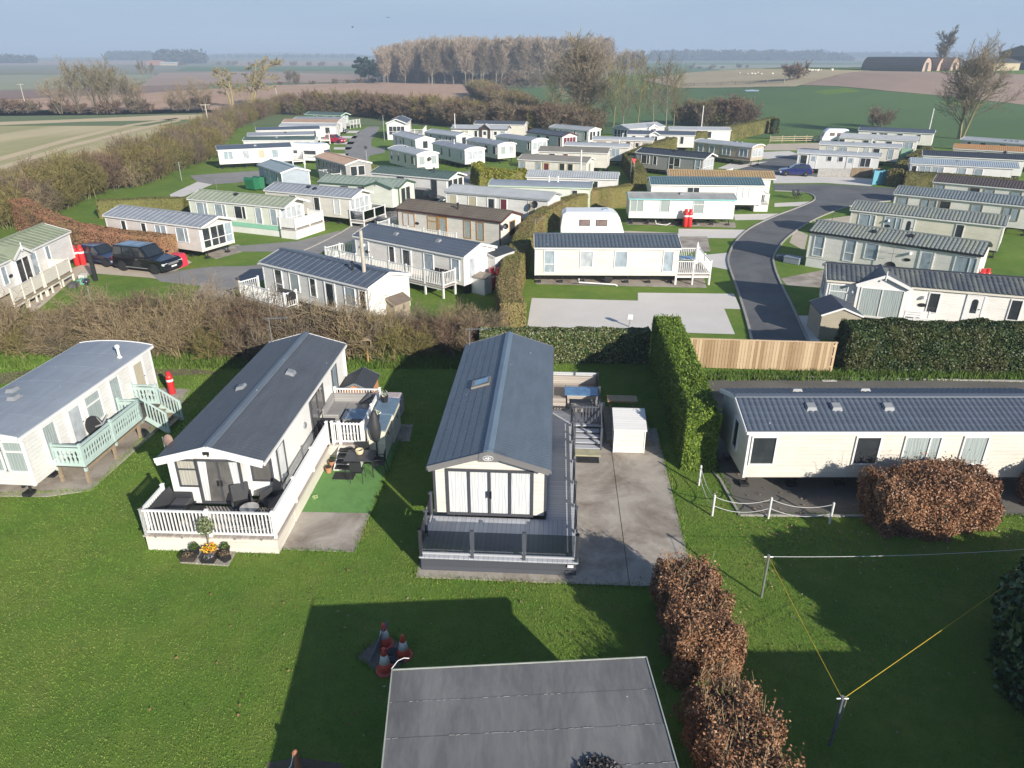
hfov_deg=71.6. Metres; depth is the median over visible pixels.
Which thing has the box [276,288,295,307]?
gas grill
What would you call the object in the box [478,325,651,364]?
ivy hedge
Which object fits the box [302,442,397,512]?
artificial grass
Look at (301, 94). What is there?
field hedge shrub
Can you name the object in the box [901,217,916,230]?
door
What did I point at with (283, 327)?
bare shrub
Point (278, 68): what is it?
dull green field
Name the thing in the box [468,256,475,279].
window
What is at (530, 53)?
poplar tree
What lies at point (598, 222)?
window
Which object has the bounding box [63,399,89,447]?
door
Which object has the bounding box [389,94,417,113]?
field hedge shrub
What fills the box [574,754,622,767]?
plant heap
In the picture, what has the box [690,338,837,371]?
timber fence
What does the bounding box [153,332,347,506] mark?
static caravan
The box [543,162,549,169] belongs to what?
door
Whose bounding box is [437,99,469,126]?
field hedge shrub
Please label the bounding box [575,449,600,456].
stone step
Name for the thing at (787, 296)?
kerb
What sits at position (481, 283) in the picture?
storage shed
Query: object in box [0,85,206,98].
dark field
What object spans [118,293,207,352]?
bare shrub
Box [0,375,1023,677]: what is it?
edge grass
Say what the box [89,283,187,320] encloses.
bare shrub
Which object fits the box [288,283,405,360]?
bare shrub
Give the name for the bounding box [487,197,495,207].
door
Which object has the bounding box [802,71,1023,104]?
ploughed hill field
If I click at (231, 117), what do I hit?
hedgerow shrub
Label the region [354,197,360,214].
window
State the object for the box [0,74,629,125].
fields
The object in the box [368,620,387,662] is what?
leaning board
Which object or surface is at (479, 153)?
window
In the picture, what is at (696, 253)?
folded parasol
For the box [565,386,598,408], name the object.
dining table
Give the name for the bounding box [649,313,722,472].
conifer hedge
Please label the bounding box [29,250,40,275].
door
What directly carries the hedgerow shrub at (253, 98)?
on the ground at (1006, 258)
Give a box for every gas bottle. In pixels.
[72,245,79,265]
[77,245,86,264]
[165,371,175,394]
[489,267,494,289]
[682,209,688,227]
[687,209,692,227]
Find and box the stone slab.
[180,550,235,565]
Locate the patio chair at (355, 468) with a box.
[349,462,365,483]
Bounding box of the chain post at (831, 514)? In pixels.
[828,502,834,523]
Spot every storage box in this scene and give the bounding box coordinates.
[67,281,79,288]
[77,273,86,277]
[386,211,393,216]
[776,253,785,259]
[783,254,802,264]
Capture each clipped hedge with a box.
[495,183,637,327]
[621,116,776,189]
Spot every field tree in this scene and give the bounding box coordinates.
[34,74,70,113]
[52,56,86,112]
[71,53,119,112]
[71,59,104,113]
[86,59,122,112]
[114,70,134,111]
[117,75,149,100]
[135,60,147,79]
[148,62,153,76]
[160,87,180,110]
[172,81,195,110]
[187,75,213,110]
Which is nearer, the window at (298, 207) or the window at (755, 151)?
the window at (298, 207)
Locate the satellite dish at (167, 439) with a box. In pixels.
[162,434,172,448]
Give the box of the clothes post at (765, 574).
[760,554,770,597]
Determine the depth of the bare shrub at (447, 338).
37.00 m
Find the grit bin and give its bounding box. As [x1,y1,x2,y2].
[171,252,188,267]
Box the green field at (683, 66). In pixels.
[643,62,862,73]
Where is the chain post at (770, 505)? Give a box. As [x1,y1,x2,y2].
[767,497,772,518]
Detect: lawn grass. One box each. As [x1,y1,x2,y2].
[0,361,876,460]
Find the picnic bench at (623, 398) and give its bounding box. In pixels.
[607,395,637,413]
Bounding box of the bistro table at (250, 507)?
[239,502,259,525]
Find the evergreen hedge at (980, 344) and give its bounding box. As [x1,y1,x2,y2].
[831,317,1023,374]
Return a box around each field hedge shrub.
[273,93,297,114]
[282,97,302,114]
[288,87,317,113]
[290,95,308,114]
[301,91,327,111]
[303,92,330,110]
[311,87,336,111]
[320,91,346,111]
[322,97,343,111]
[324,91,349,111]
[330,90,354,115]
[332,89,357,114]
[344,89,366,115]
[346,95,365,116]
[348,89,378,117]
[348,90,376,116]
[357,94,378,117]
[366,92,402,118]
[371,93,393,118]
[374,92,402,118]
[383,96,408,118]
[385,96,412,117]
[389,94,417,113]
[398,98,409,115]
[403,92,439,122]
[403,99,424,122]
[403,99,435,122]
[407,90,440,120]
[407,96,439,123]
[414,95,441,123]
[423,95,449,123]
[423,104,443,123]
[424,94,460,124]
[428,96,456,125]
[436,97,468,124]
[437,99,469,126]
[443,95,481,124]
[450,94,478,124]
[458,101,491,124]
[462,102,491,124]
[463,78,481,90]
[469,80,486,100]
[469,104,493,124]
[472,98,502,114]
[474,79,496,99]
[482,83,507,95]
[482,100,520,120]
[482,101,502,119]
[484,84,517,100]
[485,88,508,103]
[489,86,520,101]
[491,107,518,120]
[493,91,531,104]
[495,98,534,120]
[503,92,537,100]
[503,96,530,107]
[505,91,527,103]
[513,95,540,102]
[513,101,531,128]
[514,96,543,106]
[516,104,540,129]
[521,98,560,128]
[525,105,545,128]
[534,103,571,129]
[544,100,580,124]
[549,101,578,122]
[557,100,601,124]
[565,109,593,126]
[566,103,592,124]
[570,107,610,128]
[580,103,609,129]
[670,96,703,124]
[675,96,713,125]
[684,96,716,125]
[689,101,721,126]
[704,93,743,125]
[706,92,754,124]
[710,99,738,125]
[722,102,763,124]
[726,95,763,121]
[866,105,900,126]
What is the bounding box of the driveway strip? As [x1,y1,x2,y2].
[334,147,351,149]
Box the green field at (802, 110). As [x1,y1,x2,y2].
[508,85,1023,147]
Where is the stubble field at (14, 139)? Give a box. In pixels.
[0,126,177,175]
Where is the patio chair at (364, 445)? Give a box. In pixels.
[357,440,368,463]
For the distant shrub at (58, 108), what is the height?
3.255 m
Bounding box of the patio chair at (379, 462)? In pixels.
[373,448,387,474]
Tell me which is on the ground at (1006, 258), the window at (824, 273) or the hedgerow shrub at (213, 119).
the hedgerow shrub at (213, 119)
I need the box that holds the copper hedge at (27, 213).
[8,197,177,253]
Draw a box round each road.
[150,208,396,289]
[190,171,259,183]
[235,230,340,251]
[345,126,384,160]
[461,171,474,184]
[729,184,895,340]
[740,155,797,174]
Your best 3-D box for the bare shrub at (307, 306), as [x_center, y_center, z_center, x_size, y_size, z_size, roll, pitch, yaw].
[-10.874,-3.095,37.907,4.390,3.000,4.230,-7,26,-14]
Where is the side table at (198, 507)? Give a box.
[188,505,205,522]
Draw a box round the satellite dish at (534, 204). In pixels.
[531,201,537,207]
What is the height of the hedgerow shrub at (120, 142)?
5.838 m
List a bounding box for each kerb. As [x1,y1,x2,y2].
[256,223,355,264]
[711,374,1023,381]
[712,470,864,516]
[727,190,815,338]
[772,200,893,340]
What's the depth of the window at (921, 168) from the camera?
85.87 m
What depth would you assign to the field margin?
200.43 m
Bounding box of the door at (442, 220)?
[437,216,447,235]
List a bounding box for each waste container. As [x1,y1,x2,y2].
[243,177,259,190]
[253,176,268,188]
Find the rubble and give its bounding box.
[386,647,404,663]
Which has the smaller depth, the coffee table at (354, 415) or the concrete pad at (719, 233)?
the coffee table at (354, 415)
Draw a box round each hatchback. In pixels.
[80,241,112,266]
[323,134,346,143]
[415,187,445,201]
[778,163,813,176]
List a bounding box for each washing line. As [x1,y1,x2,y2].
[769,558,840,695]
[770,549,1023,556]
[846,584,1006,696]
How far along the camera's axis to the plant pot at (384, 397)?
29.30 m
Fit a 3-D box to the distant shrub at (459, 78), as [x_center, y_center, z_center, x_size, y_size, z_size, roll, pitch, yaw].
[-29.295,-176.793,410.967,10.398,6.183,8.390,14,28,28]
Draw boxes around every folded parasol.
[369,409,383,461]
[695,242,698,269]
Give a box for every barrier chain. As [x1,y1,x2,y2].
[700,468,713,504]
[715,497,769,512]
[772,500,830,516]
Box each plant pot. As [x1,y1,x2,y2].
[179,551,196,561]
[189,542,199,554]
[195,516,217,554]
[200,553,216,563]
[216,550,230,562]
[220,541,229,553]
[325,465,331,472]
[328,459,334,466]
[380,390,388,402]
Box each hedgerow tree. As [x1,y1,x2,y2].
[209,66,247,106]
[240,56,284,101]
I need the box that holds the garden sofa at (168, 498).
[149,486,194,529]
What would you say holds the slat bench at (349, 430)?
on the veranda deck at (284, 513)
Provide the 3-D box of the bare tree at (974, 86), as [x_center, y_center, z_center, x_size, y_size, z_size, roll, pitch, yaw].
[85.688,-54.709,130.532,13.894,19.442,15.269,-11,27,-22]
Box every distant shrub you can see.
[0,98,19,112]
[9,97,38,112]
[20,99,41,112]
[42,99,71,111]
[47,103,63,113]
[67,102,88,112]
[90,103,109,113]
[97,98,122,112]
[121,96,146,112]
[134,98,155,112]
[165,97,186,110]
[183,98,196,109]
[191,94,212,108]
[283,71,299,82]
[289,76,299,84]
[356,78,364,82]
[389,70,403,81]
[396,69,414,82]
[414,70,426,82]
[424,71,440,82]
[436,72,455,82]
[445,71,456,82]
[452,74,468,83]
[455,69,474,83]
[489,71,503,83]
[500,73,520,87]
[510,69,530,83]
[513,75,526,87]
[518,73,536,86]
[529,75,544,87]
[530,71,542,84]
[546,70,566,83]
[781,60,812,79]
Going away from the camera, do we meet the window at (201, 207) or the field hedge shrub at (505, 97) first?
the window at (201, 207)
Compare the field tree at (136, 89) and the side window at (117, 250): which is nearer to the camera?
the side window at (117, 250)
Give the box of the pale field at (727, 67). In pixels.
[695,65,861,69]
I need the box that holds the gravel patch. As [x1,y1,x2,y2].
[357,639,402,669]
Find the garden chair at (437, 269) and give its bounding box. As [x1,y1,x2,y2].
[431,267,438,281]
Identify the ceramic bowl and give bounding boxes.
[355,447,363,454]
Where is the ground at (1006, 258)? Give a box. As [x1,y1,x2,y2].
[0,68,1023,767]
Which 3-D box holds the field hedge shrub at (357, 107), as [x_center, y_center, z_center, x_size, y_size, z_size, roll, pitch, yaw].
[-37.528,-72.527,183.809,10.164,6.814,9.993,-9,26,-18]
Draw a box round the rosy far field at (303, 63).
[235,61,365,65]
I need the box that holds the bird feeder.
[360,336,372,362]
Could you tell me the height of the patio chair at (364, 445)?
0.923 m
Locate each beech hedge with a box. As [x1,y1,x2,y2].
[648,541,748,690]
[666,654,805,767]
[856,449,1011,542]
[1015,472,1023,504]
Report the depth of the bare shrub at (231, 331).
36.52 m
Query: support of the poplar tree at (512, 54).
on the ground at (1006, 258)
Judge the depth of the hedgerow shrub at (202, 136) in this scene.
108.87 m
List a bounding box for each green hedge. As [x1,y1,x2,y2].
[95,196,189,218]
[884,146,933,186]
[902,170,1018,187]
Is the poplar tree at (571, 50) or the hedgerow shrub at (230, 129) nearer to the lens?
the hedgerow shrub at (230, 129)
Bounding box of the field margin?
[0,109,205,115]
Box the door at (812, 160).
[809,154,816,168]
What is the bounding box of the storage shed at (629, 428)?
[612,408,646,452]
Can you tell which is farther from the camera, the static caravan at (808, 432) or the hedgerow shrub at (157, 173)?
the hedgerow shrub at (157, 173)
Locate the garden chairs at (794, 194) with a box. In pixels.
[791,189,802,198]
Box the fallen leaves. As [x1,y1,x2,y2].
[149,468,1023,738]
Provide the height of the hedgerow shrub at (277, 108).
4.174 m
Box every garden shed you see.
[338,367,379,392]
[381,656,678,767]
[385,292,411,322]
[486,245,515,281]
[807,294,863,339]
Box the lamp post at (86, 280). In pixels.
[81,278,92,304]
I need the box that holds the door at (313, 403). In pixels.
[309,391,319,439]
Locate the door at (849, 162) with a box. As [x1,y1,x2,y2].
[845,156,854,168]
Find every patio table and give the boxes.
[343,450,377,477]
[679,256,694,267]
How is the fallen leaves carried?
on the ground at (1006, 258)
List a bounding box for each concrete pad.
[29,260,191,310]
[170,182,211,196]
[191,286,234,304]
[204,244,240,258]
[527,293,740,333]
[534,276,706,287]
[552,231,667,232]
[625,220,735,227]
[678,229,744,237]
[680,236,709,251]
[707,253,728,269]
[719,162,763,168]
[734,214,776,219]
[762,151,797,158]
[764,143,819,149]
[773,174,871,185]
[774,201,809,206]
[781,270,823,286]
[789,231,807,249]
[799,316,819,340]
[814,216,849,222]
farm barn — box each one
[145,60,164,64]
[160,62,177,65]
[963,59,1022,70]
[1000,45,1023,69]
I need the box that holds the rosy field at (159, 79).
[142,72,395,85]
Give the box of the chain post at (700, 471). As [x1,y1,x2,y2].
[698,465,701,485]
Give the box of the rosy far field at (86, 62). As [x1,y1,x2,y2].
[0,61,143,64]
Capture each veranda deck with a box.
[0,257,74,308]
[50,383,163,482]
[137,386,380,553]
[238,275,300,310]
[278,208,324,239]
[292,152,305,164]
[319,169,340,178]
[320,132,330,143]
[324,239,456,298]
[346,119,360,128]
[349,203,386,225]
[377,217,456,237]
[406,126,426,135]
[417,371,602,575]
[674,247,712,284]
[747,190,769,211]
[912,317,949,320]
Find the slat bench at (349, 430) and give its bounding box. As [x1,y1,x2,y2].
[336,427,361,437]
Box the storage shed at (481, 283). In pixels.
[471,271,492,295]
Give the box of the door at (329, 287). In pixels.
[323,280,336,309]
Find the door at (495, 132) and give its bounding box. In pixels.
[493,130,497,139]
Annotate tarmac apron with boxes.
[708,377,1023,515]
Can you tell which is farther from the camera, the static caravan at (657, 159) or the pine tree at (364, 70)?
the pine tree at (364, 70)
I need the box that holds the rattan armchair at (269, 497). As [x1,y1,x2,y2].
[259,478,283,511]
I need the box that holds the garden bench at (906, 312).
[903,309,930,320]
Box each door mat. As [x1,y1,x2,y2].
[332,472,355,479]
[577,456,598,462]
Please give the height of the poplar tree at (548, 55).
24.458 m
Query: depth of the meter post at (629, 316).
41.33 m
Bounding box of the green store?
[899,148,912,158]
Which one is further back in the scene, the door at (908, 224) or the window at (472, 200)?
the window at (472, 200)
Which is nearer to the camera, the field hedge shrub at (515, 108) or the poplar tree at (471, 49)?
the field hedge shrub at (515, 108)
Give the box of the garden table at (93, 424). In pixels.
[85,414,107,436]
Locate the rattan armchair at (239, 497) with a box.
[229,481,252,518]
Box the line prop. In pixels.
[836,699,846,729]
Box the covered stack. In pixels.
[386,392,403,415]
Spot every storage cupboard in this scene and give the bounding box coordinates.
[366,414,391,457]
[374,397,400,442]
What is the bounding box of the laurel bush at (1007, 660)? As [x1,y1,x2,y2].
[984,556,1023,714]
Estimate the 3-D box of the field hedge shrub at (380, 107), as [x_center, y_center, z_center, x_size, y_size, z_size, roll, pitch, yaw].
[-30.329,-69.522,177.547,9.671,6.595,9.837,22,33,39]
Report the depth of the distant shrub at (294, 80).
397.29 m
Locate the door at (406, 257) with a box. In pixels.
[401,247,411,272]
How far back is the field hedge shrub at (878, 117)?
156.14 m
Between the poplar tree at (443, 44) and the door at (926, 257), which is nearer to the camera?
the door at (926, 257)
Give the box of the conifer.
[769,118,780,133]
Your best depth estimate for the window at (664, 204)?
65.85 m
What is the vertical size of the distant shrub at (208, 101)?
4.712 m
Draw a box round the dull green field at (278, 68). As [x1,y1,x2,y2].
[176,66,356,70]
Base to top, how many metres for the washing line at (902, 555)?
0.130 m
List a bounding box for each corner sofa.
[322,392,375,425]
[553,375,594,408]
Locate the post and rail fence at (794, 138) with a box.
[769,135,819,142]
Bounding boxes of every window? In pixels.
[0,265,10,285]
[0,440,33,472]
[0,443,10,472]
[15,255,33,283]
[40,418,63,462]
[44,245,52,258]
[82,387,106,418]
[107,374,124,412]
[113,246,121,254]
[120,220,126,230]
[121,247,132,255]
[131,248,143,256]
[140,222,146,230]
[153,224,166,232]
[174,227,189,242]
[174,459,201,486]
[195,202,207,213]
[201,227,212,248]
[209,225,219,246]
[213,203,226,216]
[216,223,226,244]
[223,151,233,159]
[224,221,233,242]
[233,205,246,219]
[242,150,249,158]
[250,458,273,481]
[254,207,262,224]
[258,150,264,157]
[263,168,267,182]
[268,170,271,183]
[269,209,277,225]
[271,149,278,157]
[273,268,283,290]
[275,439,288,483]
[280,209,287,218]
[285,206,292,219]
[288,272,300,292]
[290,205,296,219]
[296,203,302,218]
[303,150,315,154]
[308,277,317,297]
[313,197,320,209]
[317,382,324,415]
[322,160,325,171]
[325,127,329,133]
[329,162,332,173]
[331,364,338,392]
[333,163,335,173]
[333,199,340,214]
[343,286,355,306]
[350,166,357,175]
[350,199,356,216]
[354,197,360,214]
[358,165,364,175]
[358,289,367,310]
[359,196,364,213]
[363,240,369,260]
[364,194,369,209]
[388,245,394,262]
[389,126,392,134]
[401,188,405,201]
[402,212,414,226]
[406,186,409,198]
[419,156,424,164]
[422,141,427,148]
[423,252,433,270]
[427,215,437,231]
[431,155,436,163]
[431,180,436,193]
[448,194,456,203]
[450,258,459,280]
[463,220,471,238]
[467,151,472,159]
[468,196,476,205]
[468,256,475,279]
[472,151,476,159]
[476,221,483,240]
[477,150,482,158]
[492,146,495,154]
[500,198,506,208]
[501,146,505,154]
[509,145,513,153]
[509,220,514,235]
[519,161,525,167]
[528,201,534,214]
[532,142,536,149]
[535,162,540,169]
[543,250,554,272]
[559,163,564,169]
[567,164,572,170]
[579,220,589,225]
[580,251,593,267]
[590,181,597,188]
[596,220,606,225]
[611,148,619,156]
[614,251,627,267]
[630,200,643,211]
[634,141,639,147]
[641,154,649,163]
[652,156,656,164]
[660,200,670,211]
[662,251,674,271]
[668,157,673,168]
[673,158,679,166]
[687,187,699,191]
[693,200,704,213]
[694,159,700,168]
[698,143,703,151]
[703,159,706,169]
[706,158,710,169]
[709,145,714,152]
[710,158,713,169]
[722,146,730,154]
[731,415,740,451]
[736,188,749,198]
[739,148,747,156]
[748,436,778,464]
[752,148,758,156]
[757,148,763,156]
[799,155,807,162]
[811,235,825,256]
[821,271,825,292]
[822,275,825,296]
[826,146,833,150]
[828,284,848,299]
[838,147,847,150]
[842,239,856,261]
[850,436,883,464]
[857,213,875,225]
[857,287,904,317]
[859,158,870,167]
[863,242,879,259]
[873,148,879,152]
[883,216,901,228]
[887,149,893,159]
[897,196,908,204]
[898,436,943,464]
[903,142,913,148]
[911,165,916,170]
[919,166,930,171]
[921,199,936,206]
[925,292,941,313]
[931,166,943,172]
[935,184,944,188]
[939,200,950,208]
[952,255,977,272]
[953,224,964,236]
[957,168,966,173]
[957,436,990,464]
[969,187,980,191]
[970,204,983,211]
[973,168,983,175]
[984,188,995,192]
[1002,207,1020,221]
[1005,299,1023,320]
[1011,191,1022,195]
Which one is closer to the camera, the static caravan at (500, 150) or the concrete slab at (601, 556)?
the concrete slab at (601, 556)
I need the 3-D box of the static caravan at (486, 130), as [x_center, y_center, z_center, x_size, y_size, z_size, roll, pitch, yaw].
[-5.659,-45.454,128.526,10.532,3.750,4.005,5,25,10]
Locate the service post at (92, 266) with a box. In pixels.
[86,253,97,280]
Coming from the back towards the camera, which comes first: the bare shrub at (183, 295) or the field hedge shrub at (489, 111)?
the field hedge shrub at (489, 111)
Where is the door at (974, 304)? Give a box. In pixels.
[961,294,986,319]
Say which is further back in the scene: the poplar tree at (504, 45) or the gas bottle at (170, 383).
the poplar tree at (504, 45)
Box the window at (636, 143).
[634,141,639,147]
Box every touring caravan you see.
[560,207,627,232]
[819,128,848,140]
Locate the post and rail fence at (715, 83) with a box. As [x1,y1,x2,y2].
[681,79,784,85]
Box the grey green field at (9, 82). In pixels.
[0,74,154,89]
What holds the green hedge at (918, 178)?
on the ground at (1006, 258)
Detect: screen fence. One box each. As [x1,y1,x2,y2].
[817,168,880,176]
[871,170,887,184]
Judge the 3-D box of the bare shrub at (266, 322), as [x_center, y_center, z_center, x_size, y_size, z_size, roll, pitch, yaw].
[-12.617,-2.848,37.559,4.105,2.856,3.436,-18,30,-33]
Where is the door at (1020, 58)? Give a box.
[1006,56,1023,69]
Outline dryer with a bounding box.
[884,246,905,266]
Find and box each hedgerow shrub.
[0,160,82,211]
[0,162,20,179]
[0,172,31,212]
[0,174,25,222]
[0,174,37,224]
[0,178,31,228]
[2,169,58,205]
[4,157,49,171]
[7,156,49,176]
[8,151,86,210]
[10,181,58,208]
[14,154,70,166]
[16,159,45,179]
[19,173,66,210]
[23,148,80,180]
[43,170,90,207]
[44,145,112,199]
[49,145,72,162]
[69,149,127,194]
[70,146,112,155]
[76,149,114,156]
[78,165,109,195]
[79,145,128,189]
[97,130,144,151]
[101,144,164,186]
[104,141,151,154]
[110,143,144,167]
[113,160,145,188]
[115,134,145,145]
[120,131,180,180]
[120,146,170,183]
[136,131,169,146]
[137,153,164,181]
[139,143,174,174]
[145,134,189,171]
[147,135,193,168]
[148,134,198,171]
[148,138,179,173]
[150,124,188,143]
[153,121,172,134]
[161,128,199,160]
[165,120,192,130]
[167,122,204,133]
[175,133,209,164]
[179,126,218,157]
[183,124,227,160]
[183,136,214,162]
[185,116,200,126]
[199,114,228,136]
[200,117,226,136]
[201,113,231,140]
[203,124,227,142]
[204,108,237,128]
[205,124,228,154]
[207,122,233,139]
[213,103,230,111]
[213,105,226,114]
[218,108,240,128]
[224,122,234,135]
[225,108,245,127]
[227,99,250,108]
[235,112,247,127]
[236,108,257,123]
[238,105,256,120]
[241,95,263,103]
[245,106,257,122]
[252,98,272,112]
[254,96,276,111]
[254,103,267,119]
[258,101,273,116]
[266,99,282,114]
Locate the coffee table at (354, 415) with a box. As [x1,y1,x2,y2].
[341,409,367,426]
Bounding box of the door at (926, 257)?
[916,249,935,268]
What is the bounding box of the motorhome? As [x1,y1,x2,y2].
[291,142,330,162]
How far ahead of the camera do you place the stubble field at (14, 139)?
138.83 m
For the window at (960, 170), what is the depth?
84.45 m
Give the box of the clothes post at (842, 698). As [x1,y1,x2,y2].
[828,695,848,746]
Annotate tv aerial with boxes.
[265,317,284,341]
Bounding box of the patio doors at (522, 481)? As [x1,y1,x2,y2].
[445,468,533,516]
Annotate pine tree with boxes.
[351,56,365,78]
[358,64,367,81]
[362,56,374,80]
[370,65,380,81]
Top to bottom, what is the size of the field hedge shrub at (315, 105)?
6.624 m
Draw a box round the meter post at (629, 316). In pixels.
[627,314,632,326]
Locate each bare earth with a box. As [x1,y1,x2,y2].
[0,366,218,383]
[267,757,343,767]
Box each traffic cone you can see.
[375,647,393,677]
[379,622,393,650]
[395,634,412,662]
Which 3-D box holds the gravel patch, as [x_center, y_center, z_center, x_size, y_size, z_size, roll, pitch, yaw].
[-3.360,7.172,18.816,1.189,0.001,1.061,19,31,35]
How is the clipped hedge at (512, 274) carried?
on the ground at (1006, 258)
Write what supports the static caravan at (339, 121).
on the ground at (1006, 258)
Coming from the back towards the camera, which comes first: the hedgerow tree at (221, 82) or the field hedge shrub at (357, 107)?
the hedgerow tree at (221, 82)
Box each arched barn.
[861,57,932,71]
[932,57,946,70]
[939,57,960,70]
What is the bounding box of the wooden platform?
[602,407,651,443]
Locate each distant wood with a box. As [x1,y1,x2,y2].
[0,53,37,62]
[104,50,152,59]
[151,48,208,63]
[207,53,374,57]
[645,49,854,60]
[845,51,998,57]
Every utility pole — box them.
[359,230,365,271]
[580,150,581,170]
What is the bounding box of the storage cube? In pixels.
[317,418,335,436]
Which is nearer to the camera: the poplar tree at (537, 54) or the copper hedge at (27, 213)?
the copper hedge at (27, 213)
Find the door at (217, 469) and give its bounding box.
[193,459,244,503]
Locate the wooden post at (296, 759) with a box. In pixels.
[292,749,300,767]
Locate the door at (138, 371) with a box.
[130,356,149,398]
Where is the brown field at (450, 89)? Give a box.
[1,81,474,113]
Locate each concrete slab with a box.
[0,388,190,496]
[281,512,369,551]
[396,424,412,441]
[415,402,628,585]
[611,428,688,585]
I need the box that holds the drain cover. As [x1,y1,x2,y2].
[822,379,836,381]
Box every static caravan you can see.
[0,222,75,297]
[0,340,158,496]
[102,204,236,258]
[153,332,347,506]
[186,189,309,236]
[215,142,292,168]
[242,136,318,143]
[247,131,313,135]
[255,126,319,141]
[257,159,310,184]
[258,248,411,314]
[263,181,373,224]
[279,123,339,137]
[282,119,342,135]
[293,116,345,128]
[304,111,350,123]
[314,151,371,176]
[317,174,415,211]
[352,223,496,293]
[370,165,466,197]
[385,115,411,139]
[387,145,439,168]
[392,130,434,150]
[395,198,522,245]
[424,128,471,143]
[426,331,553,518]
[431,140,485,168]
[444,184,561,220]
[450,123,510,139]
[465,137,516,162]
[473,120,527,135]
[488,176,593,206]
[495,133,548,155]
[517,153,594,170]
[526,128,577,146]
[526,169,619,188]
[533,232,681,282]
[537,146,610,170]
[549,124,601,141]
[564,139,632,164]
[592,133,654,148]
[612,122,665,136]
[626,130,695,149]
[626,191,736,224]
[635,147,717,173]
[647,176,764,210]
[666,169,775,193]
[667,126,731,140]
[694,138,765,165]
[719,388,1023,486]
[797,148,881,171]
[805,219,992,272]
[819,139,901,165]
[819,261,1023,320]
[839,133,919,156]
[849,200,1009,257]
[858,126,935,148]
[893,185,1023,235]
[907,157,1019,177]
[921,150,1023,177]
[932,174,1023,195]
[953,143,1023,171]
[960,136,1023,146]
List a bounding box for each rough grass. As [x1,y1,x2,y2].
[0,342,462,369]
[704,366,1023,380]
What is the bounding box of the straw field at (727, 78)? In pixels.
[641,69,863,87]
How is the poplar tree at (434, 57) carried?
on the ground at (1006, 258)
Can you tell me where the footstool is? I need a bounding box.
[571,403,591,415]
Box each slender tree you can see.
[537,57,568,107]
[595,51,636,126]
[595,78,616,132]
[616,65,640,123]
[621,53,661,121]
[639,59,674,121]
[647,48,688,129]
[660,61,693,125]
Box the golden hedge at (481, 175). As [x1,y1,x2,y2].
[469,161,527,185]
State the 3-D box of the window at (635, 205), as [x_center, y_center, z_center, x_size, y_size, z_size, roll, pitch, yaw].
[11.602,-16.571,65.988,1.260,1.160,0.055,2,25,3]
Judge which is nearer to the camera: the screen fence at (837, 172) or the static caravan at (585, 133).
the screen fence at (837, 172)
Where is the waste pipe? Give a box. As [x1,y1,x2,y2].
[578,278,617,285]
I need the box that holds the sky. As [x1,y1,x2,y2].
[0,0,1023,56]
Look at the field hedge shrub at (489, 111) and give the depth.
152.00 m
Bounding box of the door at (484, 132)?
[482,130,486,137]
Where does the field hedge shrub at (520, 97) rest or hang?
on the ground at (1006, 258)
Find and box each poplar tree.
[371,46,381,62]
[374,50,388,81]
[376,49,385,82]
[377,45,391,79]
[385,42,397,82]
[390,46,403,82]
[399,44,414,69]
[399,45,414,82]
[402,38,416,75]
[411,44,423,75]
[412,37,425,69]
[420,40,434,82]
[424,39,440,83]
[425,43,442,75]
[427,39,440,83]
[436,35,453,83]
[438,40,459,83]
[442,39,457,80]
[452,38,473,81]
[460,35,478,79]
[465,38,479,80]
[472,39,481,78]
[474,39,490,79]
[475,38,494,78]
[487,37,500,71]
[487,38,507,83]
[489,35,508,70]
[494,39,511,82]
[504,38,516,69]
[504,39,517,72]
[511,41,528,70]
[515,35,535,72]
[526,37,541,73]
[529,38,547,72]
[540,40,550,73]
[541,39,560,83]
[549,41,560,71]
[552,39,566,70]
[558,38,568,71]
[566,38,581,71]
[595,41,608,71]
[599,37,611,80]
[600,39,615,82]
[607,38,618,68]
[615,52,622,68]
[621,48,632,75]
[629,53,636,71]
[633,50,639,68]
[636,50,646,69]
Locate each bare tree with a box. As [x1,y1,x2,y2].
[548,26,618,112]
[930,30,1023,138]
[935,24,958,61]
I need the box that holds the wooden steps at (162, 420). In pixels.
[140,387,183,432]
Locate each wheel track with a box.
[0,114,202,124]
[0,118,175,160]
[0,120,179,169]
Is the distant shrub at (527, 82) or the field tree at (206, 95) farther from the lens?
the distant shrub at (527, 82)
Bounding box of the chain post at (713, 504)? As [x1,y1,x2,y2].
[711,494,715,515]
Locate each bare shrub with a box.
[0,285,48,355]
[0,296,45,328]
[0,308,40,348]
[0,314,62,359]
[3,307,66,350]
[6,301,53,346]
[15,301,82,352]
[15,307,78,358]
[21,316,84,356]
[32,299,93,318]
[39,302,99,326]
[43,273,151,329]
[53,297,167,345]
[56,308,114,348]
[70,309,132,341]
[74,299,157,344]
[88,304,184,360]
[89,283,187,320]
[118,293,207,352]
[121,282,193,344]
[127,268,241,334]
[131,289,217,364]
[152,307,219,352]
[175,276,263,337]
[179,312,245,365]
[188,279,289,333]
[195,299,251,354]
[204,296,275,364]
[209,298,280,347]
[215,307,282,366]
[230,305,309,350]
[240,306,343,351]
[258,298,312,333]
[259,307,311,337]
[267,296,342,334]
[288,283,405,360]
[295,302,348,325]
[308,320,357,342]
[310,304,393,363]
[321,308,366,349]
[340,307,423,361]
[358,314,410,350]
[365,307,403,331]
[385,322,442,366]
[394,299,445,340]
[394,311,435,351]
[403,309,454,352]
[433,299,466,329]
[433,318,467,354]
[434,312,486,358]
[446,299,508,329]
[446,311,490,352]
[470,305,514,334]
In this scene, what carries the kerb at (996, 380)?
on the ground at (1006, 258)

